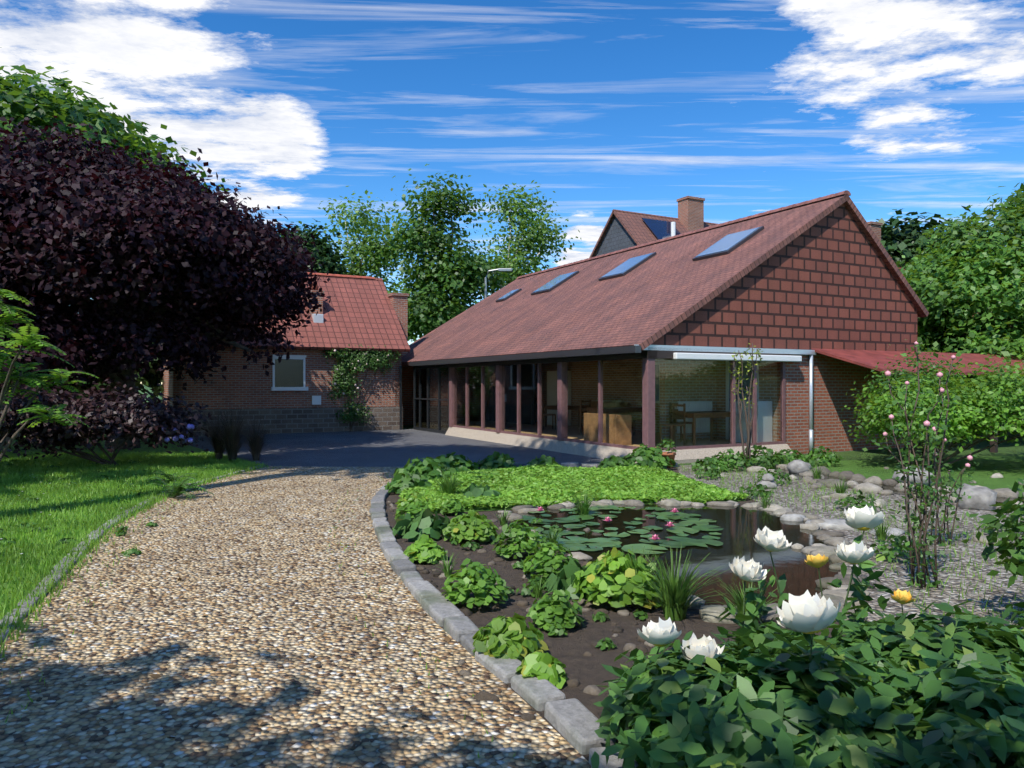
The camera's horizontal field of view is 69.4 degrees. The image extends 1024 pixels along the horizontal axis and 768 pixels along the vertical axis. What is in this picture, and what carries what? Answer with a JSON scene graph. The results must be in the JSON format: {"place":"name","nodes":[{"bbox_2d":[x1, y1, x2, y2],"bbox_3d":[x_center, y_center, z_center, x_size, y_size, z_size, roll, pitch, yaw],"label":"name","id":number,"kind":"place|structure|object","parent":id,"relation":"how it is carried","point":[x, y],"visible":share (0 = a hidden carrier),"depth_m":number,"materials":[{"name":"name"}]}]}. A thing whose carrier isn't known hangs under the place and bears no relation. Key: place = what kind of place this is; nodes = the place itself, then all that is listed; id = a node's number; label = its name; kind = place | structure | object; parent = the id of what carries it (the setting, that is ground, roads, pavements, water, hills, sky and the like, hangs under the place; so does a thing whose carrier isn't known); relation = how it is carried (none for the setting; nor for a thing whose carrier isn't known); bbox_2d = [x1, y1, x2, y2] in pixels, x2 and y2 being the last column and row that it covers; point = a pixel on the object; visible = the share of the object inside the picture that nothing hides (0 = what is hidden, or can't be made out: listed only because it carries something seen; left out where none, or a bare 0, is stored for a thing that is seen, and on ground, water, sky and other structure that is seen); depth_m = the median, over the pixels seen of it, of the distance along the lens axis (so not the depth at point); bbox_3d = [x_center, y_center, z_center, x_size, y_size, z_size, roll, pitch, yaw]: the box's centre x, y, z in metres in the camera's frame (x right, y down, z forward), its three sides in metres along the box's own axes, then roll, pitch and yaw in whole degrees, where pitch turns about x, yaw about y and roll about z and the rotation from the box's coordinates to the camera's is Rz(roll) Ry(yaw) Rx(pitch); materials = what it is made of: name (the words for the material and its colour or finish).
{"place":"outdoors","nodes":[
{"label":"outdoors","id":0,"kind":"place"},
{"bbox_2d":[0,436,265,636],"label":"lawn","id":1,"kind":"structure","parent":0,"point":[170,447],"depth_m":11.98,"materials":[{"name":"green plant"}]},
{"bbox_2d":[0,295,62,460],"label":"shrub stems","id":2,"kind":"object","parent":1,"relation":"on","point":[14,435],"visible":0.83,"depth_m":11.75,"materials":[{"name":"green plant"}]},
{"bbox_2d":[0,289,94,425],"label":"leaves","id":3,"kind":"object","parent":2,"relation":"on","point":[51,414],"visible":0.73,"depth_m":11.81,"materials":[{"name":"green"}]},
{"bbox_2d":[0,289,98,427],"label":"sumac shrub leaflets","id":4,"kind":"object","parent":2,"relation":"on","point":[26,340],"visible":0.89,"depth_m":11.76,"materials":[{"name":"green plant"}]},
{"bbox_2d":[0,369,212,465],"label":"dark shrub","id":5,"kind":"object","parent":1,"relation":"on","point":[140,418],"depth_m":14.06,"materials":[{"name":"plant"}]},
{"bbox_2d":[0,452,247,552],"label":"lawn weed clumps","id":6,"kind":"object","parent":1,"relation":"on","point":[62,540],"visible":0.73,"depth_m":9.54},
{"bbox_2d":[0,465,263,643],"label":"lawn kerb setts","id":7,"kind":"object","parent":1,"relation":"on","point":[23,607],"depth_m":6.22,"materials":[{"name":"stone"}]},
{"bbox_2d":[0,462,267,656],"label":"lawn edge blades","id":8,"kind":"object","parent":1,"relation":"on","point":[53,585],"visible":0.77,"depth_m":6.71,"materials":[{"name":"plant"}]},
{"bbox_2d":[155,476,212,497],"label":"fern stalks","id":9,"kind":"object","parent":1,"relation":"on","point":[182,491],"visible":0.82,"depth_m":10.57,"materials":[{"name":"green"}]},
{"bbox_2d":[146,476,213,498],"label":"fern leaflets","id":10,"kind":"object","parent":9,"relation":"attached to","point":[176,486],"visible":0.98,"depth_m":10.54,"materials":[{"name":"green plant"}]},
{"bbox_2d":[197,404,279,461],"bbox_3d":[-5.920,0.989,15.674,2.060,1.322,1.739,0,0,0],"label":"ornamental grass tuft","id":11,"kind":"object","parent":1,"relation":"on","point":[228,439],"visible":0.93,"depth_m":15.69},
{"bbox_2d":[0,115,334,448],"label":"copper beech tree","id":12,"kind":"object","parent":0,"point":[109,208],"depth_m":16.42,"materials":[{"name":"plant"}]},
{"bbox_2d":[162,350,181,408],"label":"cottage gable","id":13,"kind":"structure","parent":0,"point":[167,384],"depth_m":24.14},
{"bbox_2d":[173,347,401,408],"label":"brick wall","id":14,"kind":"structure","parent":0,"point":[250,386],"depth_m":24.48,"materials":[{"name":"brick"}]},
{"bbox_2d":[165,275,409,351],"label":"roof","id":15,"kind":"structure","parent":14,"relation":"on","point":[358,312],"depth_m":26.56,"materials":[{"name":"tile"}]},
{"bbox_2d":[275,359,302,386],"bbox_3d":[-7.448,-0.400,24.767,1.000,1.000,0.035,0,0,-28],"label":"window pane","id":16,"kind":"structure","parent":14,"relation":"in","point":[288,372],"depth_m":24.75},
{"bbox_2d":[0,466,591,767],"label":"gravel path","id":17,"kind":"structure","parent":0,"point":[205,715],"depth_m":4.41,"materials":[{"name":"gravel"}]},
{"bbox_2d":[5,466,274,722],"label":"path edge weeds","id":18,"kind":"object","parent":17,"relation":"on","point":[100,585],"visible":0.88,"depth_m":6.26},
{"bbox_2d":[178,429,603,466],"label":"asphalt road","id":19,"kind":"structure","parent":0,"point":[388,448],"depth_m":18.59,"materials":[{"name":"asphalt"}]},
{"bbox_2d":[321,344,400,430],"bbox_3d":[-5.102,0.097,25.665,2.927,3.120,0.676,0,0,-29],"label":"climbing rose","id":20,"kind":"object","parent":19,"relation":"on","point":[342,380],"depth_m":25.56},
{"bbox_2d":[399,364,448,433],"bbox_3d":[-2.996,0.460,25.327,0.640,2.380,3.340,0,0,-28],"label":"door frame","id":21,"kind":"object","parent":19,"relation":"on","point":[420,398],"visible":0.71,"depth_m":25.92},
{"bbox_2d":[415,367,447,430],"bbox_3d":[-2.749,0.500,25.438,0.019,2.100,3.300,0,0,-28],"label":"glass door","id":22,"kind":"structure","parent":21,"relation":"in","point":[433,394],"depth_m":25.42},
{"bbox_2d":[445,427,637,462],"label":"low plinth wall","id":23,"kind":"structure","parent":19,"relation":"on","point":[588,450],"depth_m":18.63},
{"bbox_2d":[453,360,785,450],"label":"window frames","id":24,"kind":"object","parent":19,"relation":"on","point":[733,443],"visible":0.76,"depth_m":17.02,"materials":[{"name":"wood"}]},
{"bbox_2d":[454,365,510,431],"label":"glass panes","id":25,"kind":"structure","parent":24,"relation":"in","point":[474,396],"depth_m":22.12,"materials":[{"name":"glass"}]},
{"bbox_2d":[673,353,801,361],"bbox_3d":[5.008,-0.580,16.234,3.750,0.140,0.160,0,0,-28],"label":"awning cassette","id":26,"kind":"object","parent":24,"relation":"attached to","point":[722,357],"visible":0.97,"depth_m":16.02,"materials":[{"name":"white"}]},
{"bbox_2d":[387,293,408,366],"bbox_3d":[-4.371,-2.050,28.352,0.670,2.800,0.670,0,0,-29],"label":"chimney","id":27,"kind":"object","parent":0,"point":[399,302],"visible":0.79,"depth_m":28.14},
{"bbox_2d":[402,365,412,424],"bbox_3d":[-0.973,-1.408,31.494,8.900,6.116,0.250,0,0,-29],"label":"door","id":28,"kind":"structure","parent":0,"point":[407,395],"depth_m":29.61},
{"bbox_2d":[0,0,1023,383],"label":"sky","id":29,"kind":"structure","parent":0,"point":[746,108],"materials":[{"name":"blue"}]},
{"bbox_2d":[10,385,1023,464],"bbox_3d":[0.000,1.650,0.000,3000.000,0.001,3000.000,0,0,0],"label":"ground","id":30,"kind":"structure","parent":0,"point":[1007,449],"depth_m":18.08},
{"bbox_2d":[0,343,164,405],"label":"hedge leaves","id":31,"kind":"object","parent":30,"relation":"on","point":[149,379],"visible":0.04,"depth_m":26.86,"materials":[{"name":"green plant"}]},
{"bbox_2d":[177,406,399,435],"bbox_3d":[-7.324,1.225,24.957,7.540,0.850,0.280,0,0,-28],"label":"cottage stone base","id":32,"kind":"object","parent":30,"relation":"on","point":[303,420],"visible":0.64,"depth_m":25.00,"materials":[{"name":"stone"}]},
{"bbox_2d":[277,219,353,274],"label":"tree leaves","id":33,"kind":"object","parent":30,"relation":"on","point":[327,256],"visible":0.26,"depth_m":37.41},
{"bbox_2d":[298,186,419,340],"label":"birch tree leaves","id":34,"kind":"object","parent":30,"relation":"on","point":[370,266],"depth_m":41.35,"materials":[{"name":"plant"}]},
{"bbox_2d":[363,164,516,344],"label":"tree leaves","id":35,"kind":"object","parent":30,"relation":"on","point":[458,272],"depth_m":38.91,"materials":[{"name":"plant"}]},
{"bbox_2d":[511,364,533,424],"bbox_3d":[-0.069,0.450,26.894,0.102,2.400,3.300,0,0,-29],"label":"glazing","id":36,"kind":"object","parent":30,"relation":"on","point":[527,393],"visible":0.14,"depth_m":25.86,"materials":[{"name":"black"}]},
{"bbox_2d":[369,462,677,767],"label":"kerb setts","id":37,"kind":"structure","parent":30,"relation":"on","point":[575,725],"depth_m":4.24,"materials":[{"name":"stone"}]},
{"bbox_2d":[471,180,580,300],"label":"birch tree leaves","id":38,"kind":"object","parent":30,"relation":"on","point":[529,238],"depth_m":44.42,"materials":[{"name":"plant"}]},
{"bbox_2d":[402,195,847,365],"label":"house roof","id":39,"kind":"structure","parent":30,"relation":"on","point":[669,286],"depth_m":19.98,"materials":[{"name":"tile"}]},
{"bbox_2d":[409,346,640,365],"bbox_3d":[-0.505,-0.700,20.478,0.150,0.140,12.760,0,0,-29],"label":"gutter","id":40,"kind":"object","parent":39,"relation":"attached to","point":[601,351],"visible":1,"depth_m":18.15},
{"bbox_2d":[601,253,652,277],"bbox_3d":[3.512,-3.619,22.636,1.310,0.035,1.110,-35,16,-24],"label":"skylight glass","id":41,"kind":"object","parent":39,"relation":"in","point":[626,265],"visible":1,"depth_m":22.58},
{"bbox_2d":[517,190,850,278],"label":"roof ridge","id":42,"kind":"structure","parent":39,"relation":"on","point":[748,217],"depth_m":21.98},
{"bbox_2d":[634,344,815,354],"bbox_3d":[4.823,-0.745,16.208,5.300,0.110,0.090,0,0,-28],"label":"gutter","id":43,"kind":"object","parent":39,"relation":"attached to","point":[742,350],"visible":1,"depth_m":16.08,"materials":[{"name":"grey"}]},
{"bbox_2d":[692,226,763,260],"bbox_3d":[5.531,-3.592,18.953,1.450,0.070,1.250,-35,16,-24],"label":"skylight frame","id":44,"kind":"object","parent":39,"relation":"in","point":[744,240],"visible":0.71,"depth_m":18.49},
{"bbox_2d":[696,227,759,256],"bbox_3d":[5.516,-3.619,18.945,1.310,0.037,1.110,-35,16,-24],"label":"skylight glass","id":45,"kind":"object","parent":44,"relation":"in","point":[727,242],"visible":1,"depth_m":18.89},
{"bbox_2d":[809,355,812,451],"bbox_3d":[7.044,0.438,17.419,0.095,2.375,0.100,0,0,-28],"label":"downpipe","id":46,"kind":"object","parent":39,"relation":"attached to","point":[810,402],"visible":0.84,"depth_m":17.38,"materials":[{"name":"grey"}]},
{"bbox_2d":[511,422,739,447],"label":"veranda floor","id":47,"kind":"structure","parent":30,"relation":"on","point":[573,432],"depth_m":20.11,"materials":[{"name":"wood"}]},
{"bbox_2d":[449,358,654,450],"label":"veranda posts","id":48,"kind":"object","parent":47,"relation":"on","point":[648,402],"visible":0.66,"depth_m":18.00,"materials":[{"name":"wood"}]},
{"bbox_2d":[448,347,789,367],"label":"veranda beam","id":49,"kind":"structure","parent":48,"relation":"on","point":[658,354],"depth_m":16.67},
{"bbox_2d":[655,361,758,439],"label":"veranda frames","id":50,"kind":"structure","parent":47,"relation":"on","point":[727,397],"depth_m":18.66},
{"bbox_2d":[655,361,751,439],"bbox_3d":[4.871,0.400,19.750,0.015,2.000,4.230,0,0,-28],"label":"veranda glass","id":51,"kind":"object","parent":50,"relation":"in","point":[745,377],"visible":0.11,"depth_m":18.32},
{"bbox_2d":[534,359,776,441],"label":"interior wall","id":52,"kind":"structure","parent":30,"relation":"on","point":[622,380],"depth_m":22.46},
{"bbox_2d":[812,348,1023,374],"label":"lean to roof","id":53,"kind":"object","parent":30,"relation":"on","point":[870,359],"visible":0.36,"depth_m":17.80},
{"bbox_2d":[876,206,969,271],"bbox_3d":[18.652,-3.151,35.086,8.398,9.809,8.760,0,0,0],"label":"tree","id":54,"kind":"object","parent":30,"relation":"on","point":[896,241],"visible":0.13,"depth_m":32.99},
{"bbox_2d":[896,189,1023,394],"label":"hedge tree","id":55,"kind":"object","parent":30,"relation":"on","point":[974,263],"depth_m":22.30,"materials":[{"name":"plant"}]},
{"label":"tree trunk","id":56,"kind":"object","parent":30,"relation":"on","visible":0},
{"bbox_2d":[0,47,178,168],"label":"tree leaves","id":57,"kind":"object","parent":56,"relation":"attached to","point":[18,103],"visible":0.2,"depth_m":31.51,"materials":[{"name":"green plant"}]},
{"bbox_2d":[120,124,229,200],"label":"tree leaves","id":58,"kind":"object","parent":56,"relation":"attached to","point":[162,147],"depth_m":39.63,"materials":[{"name":"green plant"}]},
{"bbox_2d":[385,465,844,762],"bbox_3d":[5.000,1.642,6.150,14.000,0.001,18.300,0,0,0],"label":"soil bed","id":59,"kind":"object","parent":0,"point":[571,648],"visible":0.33,"depth_m":5.09,"materials":[{"name":"soil"}]},
{"bbox_2d":[394,497,585,630],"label":"leafy plants","id":60,"kind":"object","parent":59,"relation":"on","point":[560,607],"visible":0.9,"depth_m":5.52,"materials":[{"name":"green plant"}]},
{"bbox_2d":[431,509,561,597],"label":"small plants","id":61,"kind":"object","parent":59,"relation":"on","point":[447,570],"visible":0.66,"depth_m":6.32,"materials":[{"name":"green plant"}]},
{"bbox_2d":[392,482,602,598],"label":"leafy plants","id":62,"kind":"object","parent":59,"relation":"on","point":[407,526],"visible":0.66,"depth_m":7.81,"materials":[{"name":"green plant"}]},
{"bbox_2d":[386,501,654,720],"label":"soil clods","id":63,"kind":"object","parent":59,"relation":"on","point":[488,696],"visible":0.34,"depth_m":5.25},
{"bbox_2d":[395,490,662,688],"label":"leafy plants","id":64,"kind":"object","parent":59,"relation":"on","point":[513,637],"visible":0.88,"depth_m":5.34,"materials":[{"name":"green plant"}]},
{"bbox_2d":[384,447,676,494],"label":"bed plants","id":65,"kind":"object","parent":59,"relation":"on","point":[419,474],"visible":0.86,"depth_m":13.66,"materials":[{"name":"green plant"}]},
{"bbox_2d":[429,507,647,650],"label":"bed weeds","id":66,"kind":"object","parent":59,"relation":"on","point":[601,617],"visible":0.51,"depth_m":5.70,"materials":[{"name":"green plant"}]},
{"bbox_2d":[429,482,743,513],"bbox_3d":[0.635,1.634,11.827,4.886,0.001,4.321,0,0,-11],"label":"carpet base","id":67,"kind":"object","parent":59,"relation":"on","point":[482,508],"visible":0.09,"depth_m":9.79,"materials":[{"name":"green"}]},
{"bbox_2d":[399,464,748,510],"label":"ground cover plants","id":68,"kind":"object","parent":67,"relation":"on","point":[547,484],"visible":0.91,"depth_m":11.14,"materials":[{"name":"green plant"}]},
{"bbox_2d":[431,467,778,628],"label":"grass tufts","id":69,"kind":"object","parent":59,"relation":"on","point":[673,594],"visible":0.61,"depth_m":5.16,"materials":[{"name":"plant"}]},
{"bbox_2d":[649,531,864,675],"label":"flower stems","id":70,"kind":"object","parent":59,"relation":"on","point":[845,603],"visible":0.24,"depth_m":4.00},
{"bbox_2d":[632,534,893,713],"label":"flower leaves","id":71,"kind":"object","parent":70,"relation":"attached to","point":[858,588],"visible":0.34,"depth_m":4.14,"materials":[{"name":"plant"}]},
{"bbox_2d":[497,464,1023,623],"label":"pond edge stones","id":72,"kind":"object","parent":59,"relation":"on","point":[712,613],"visible":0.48,"depth_m":9.35,"materials":[{"name":"stone"}]},
{"bbox_2d":[591,589,1023,767],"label":"peony bush leaves","id":73,"kind":"object","parent":59,"relation":"on","point":[945,700],"visible":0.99,"depth_m":2.73,"materials":[{"name":"plant"}]},
{"bbox_2d":[637,504,884,662],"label":"white flowers","id":74,"kind":"object","parent":73,"relation":"on","point":[806,612],"visible":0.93,"depth_m":3.27,"materials":[{"name":"beige"}]},
{"bbox_2d":[804,554,914,603],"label":"yellow flowers","id":75,"kind":"object","parent":73,"relation":"on","point":[904,596],"visible":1,"depth_m":3.73,"materials":[{"name":"orange"}]},
{"bbox_2d":[678,465,1023,629],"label":"bank gravel","id":76,"kind":"structure","parent":59,"relation":"on","point":[893,607],"depth_m":6.89,"materials":[{"name":"gravel"}]},
{"bbox_2d":[732,343,756,467],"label":"climbing plant stems","id":77,"kind":"object","parent":76,"relation":"on","point":[749,433],"visible":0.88,"depth_m":14.41,"materials":[{"name":"brown"}]},
{"bbox_2d":[691,445,843,470],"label":"ground plants","id":78,"kind":"object","parent":76,"relation":"on","point":[736,460],"visible":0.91,"depth_m":14.42,"materials":[{"name":"green plant"}]},
{"bbox_2d":[755,463,897,539],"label":"plants","id":79,"kind":"object","parent":76,"relation":"on","point":[879,531],"visible":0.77,"depth_m":9.64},
{"bbox_2d":[780,514,905,536],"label":"flat stones","id":80,"kind":"object","parent":76,"relation":"on","point":[838,524],"visible":0.58,"depth_m":8.36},
{"bbox_2d":[676,462,1023,624],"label":"bank weed blades","id":81,"kind":"object","parent":76,"relation":"on","point":[830,497],"visible":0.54,"depth_m":8.01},
{"bbox_2d":[694,459,1023,561],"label":"bank plants","id":82,"kind":"object","parent":76,"relation":"on","point":[891,551],"visible":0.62,"depth_m":9.61,"materials":[{"name":"green plant"}]},
{"bbox_2d":[756,459,996,509],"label":"boulders","id":83,"kind":"object","parent":76,"relation":"on","point":[983,498],"visible":0.7,"depth_m":9.78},
{"bbox_2d":[871,340,965,587],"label":"rose bush leaves","id":84,"kind":"object","parent":76,"relation":"on","point":[915,518],"visible":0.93,"depth_m":5.99,"materials":[{"name":"green plant"}]},
{"bbox_2d":[930,448,968,544],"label":"shrub stems","id":85,"kind":"object","parent":76,"relation":"on","point":[943,522],"visible":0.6,"depth_m":7.52,"materials":[{"name":"brown"}]},
{"bbox_2d":[917,425,978,545],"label":"shrub leaves","id":86,"kind":"object","parent":85,"relation":"attached to","point":[954,494],"visible":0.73,"depth_m":7.50,"materials":[{"name":"green plant"}]},
{"bbox_2d":[542,399,729,444],"bbox_3d":[2.792,0.925,20.567,2.010,0.950,7.850,0,0,-29],"label":"dining table","id":87,"kind":"object","parent":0,"point":[684,414],"visible":0.64,"depth_m":18.04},
{"bbox_2d":[547,371,771,444],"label":"veranda cabinets","id":88,"kind":"object","parent":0,"point":[764,421],"depth_m":17.39,"materials":[{"name":"wood"}]},
{"bbox_2d":[517,504,837,605],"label":"pond water","id":89,"kind":"structure","parent":0,"point":[740,526],"depth_m":7.51,"materials":[{"name":"black liquid"}]},
{"bbox_2d":[510,505,723,553],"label":"lily pads","id":90,"kind":"object","parent":89,"relation":"on","point":[573,543],"visible":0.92,"depth_m":8.06,"materials":[{"name":"plant"}]},
{"bbox_2d":[660,359,716,440],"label":"veranda cross wall","id":91,"kind":"structure","parent":0,"point":[688,380],"depth_m":18.55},
{"bbox_2d":[677,196,704,230],"bbox_3d":[9.629,-8.660,39.840,1.200,2.620,0.900,0,0,-28],"label":"brick chimney","id":92,"kind":"object","parent":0,"point":[690,213],"visible":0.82,"depth_m":39.47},
{"bbox_2d":[677,401,711,433],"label":"window panes","id":93,"kind":"structure","parent":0,"point":[702,425],"depth_m":18.58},
{"bbox_2d":[518,193,928,317],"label":"trim","id":94,"kind":"structure","parent":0,"point":[873,239],"depth_m":18.77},
{"bbox_2d":[663,444,792,463],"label":"low plinth wall","id":95,"kind":"structure","parent":0,"point":[682,456],"depth_m":15.81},
{"bbox_2d":[651,204,916,352],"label":"tiled gable wall","id":96,"kind":"structure","parent":0,"point":[829,281],"depth_m":17.57,"materials":[{"name":"tile"}]},
{"bbox_2d":[595,216,1023,425],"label":"neighbour walls","id":97,"kind":"structure","parent":0,"point":[617,237],"depth_m":38.03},
{"bbox_2d":[612,210,904,269],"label":"neighbour roof","id":98,"kind":"structure","parent":97,"relation":"on","point":[637,228],"depth_m":37.54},
{"bbox_2d":[642,218,679,239],"bbox_3d":[7.993,-7.526,37.613,1.900,2.030,2.030,0,0,-28],"label":"solar panel","id":99,"kind":"object","parent":98,"relation":"on","point":[659,229],"visible":0.57,"depth_m":37.90,"materials":[{"name":"blue"}]},
{"bbox_2d":[589,209,884,257],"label":"roof trim","id":100,"kind":"structure","parent":98,"relation":"on","point":[603,234],"depth_m":38.85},
{"bbox_2d":[777,353,915,454],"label":"brick gable wall","id":101,"kind":"structure","parent":0,"point":[834,379],"depth_m":17.78,"materials":[{"name":"brick"}]},
{"bbox_2d":[752,455,1023,496],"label":"lawn","id":102,"kind":"structure","parent":0,"point":[1010,469],"depth_m":14.35,"materials":[{"name":"plant"}]},
{"bbox_2d":[901,422,924,463],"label":"shrub stems","id":103,"kind":"object","parent":102,"relation":"on","point":[915,450],"visible":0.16,"depth_m":15.22,"materials":[{"name":"brown plant"}]},
{"bbox_2d":[856,339,974,434],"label":"shrub leaves","id":104,"kind":"object","parent":103,"relation":"attached to","point":[923,370],"visible":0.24,"depth_m":15.11,"materials":[{"name":"green plant"}]},
{"bbox_2d":[885,399,1023,469],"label":"shrub stems","id":105,"kind":"object","parent":102,"relation":"on","point":[949,448],"visible":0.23,"depth_m":14.05,"materials":[{"name":"brown plant"}]},
{"bbox_2d":[842,353,1023,452],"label":"shrub leaves","id":106,"kind":"object","parent":105,"relation":"attached to","point":[1002,394],"visible":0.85,"depth_m":13.71,"materials":[{"name":"green plant"}]},
{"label":"shrub stems","id":107,"kind":"object","parent":102,"relation":"on","visible":0},
{"bbox_2d":[893,343,1023,451],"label":"shrub","id":108,"kind":"object","parent":107,"relation":"on","point":[963,364],"visible":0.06,"depth_m":15.48,"materials":[{"name":"green plant"}]},
{"bbox_2d":[769,468,1023,503],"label":"edging","id":109,"kind":"object","parent":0,"point":[998,499],"visible":0.21,"depth_m":11.76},
{"bbox_2d":[962,478,1023,588],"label":"shrub leaves","id":110,"kind":"object","parent":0,"point":[1014,565],"visible":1,"depth_m":4.91,"materials":[{"name":"green plant"}]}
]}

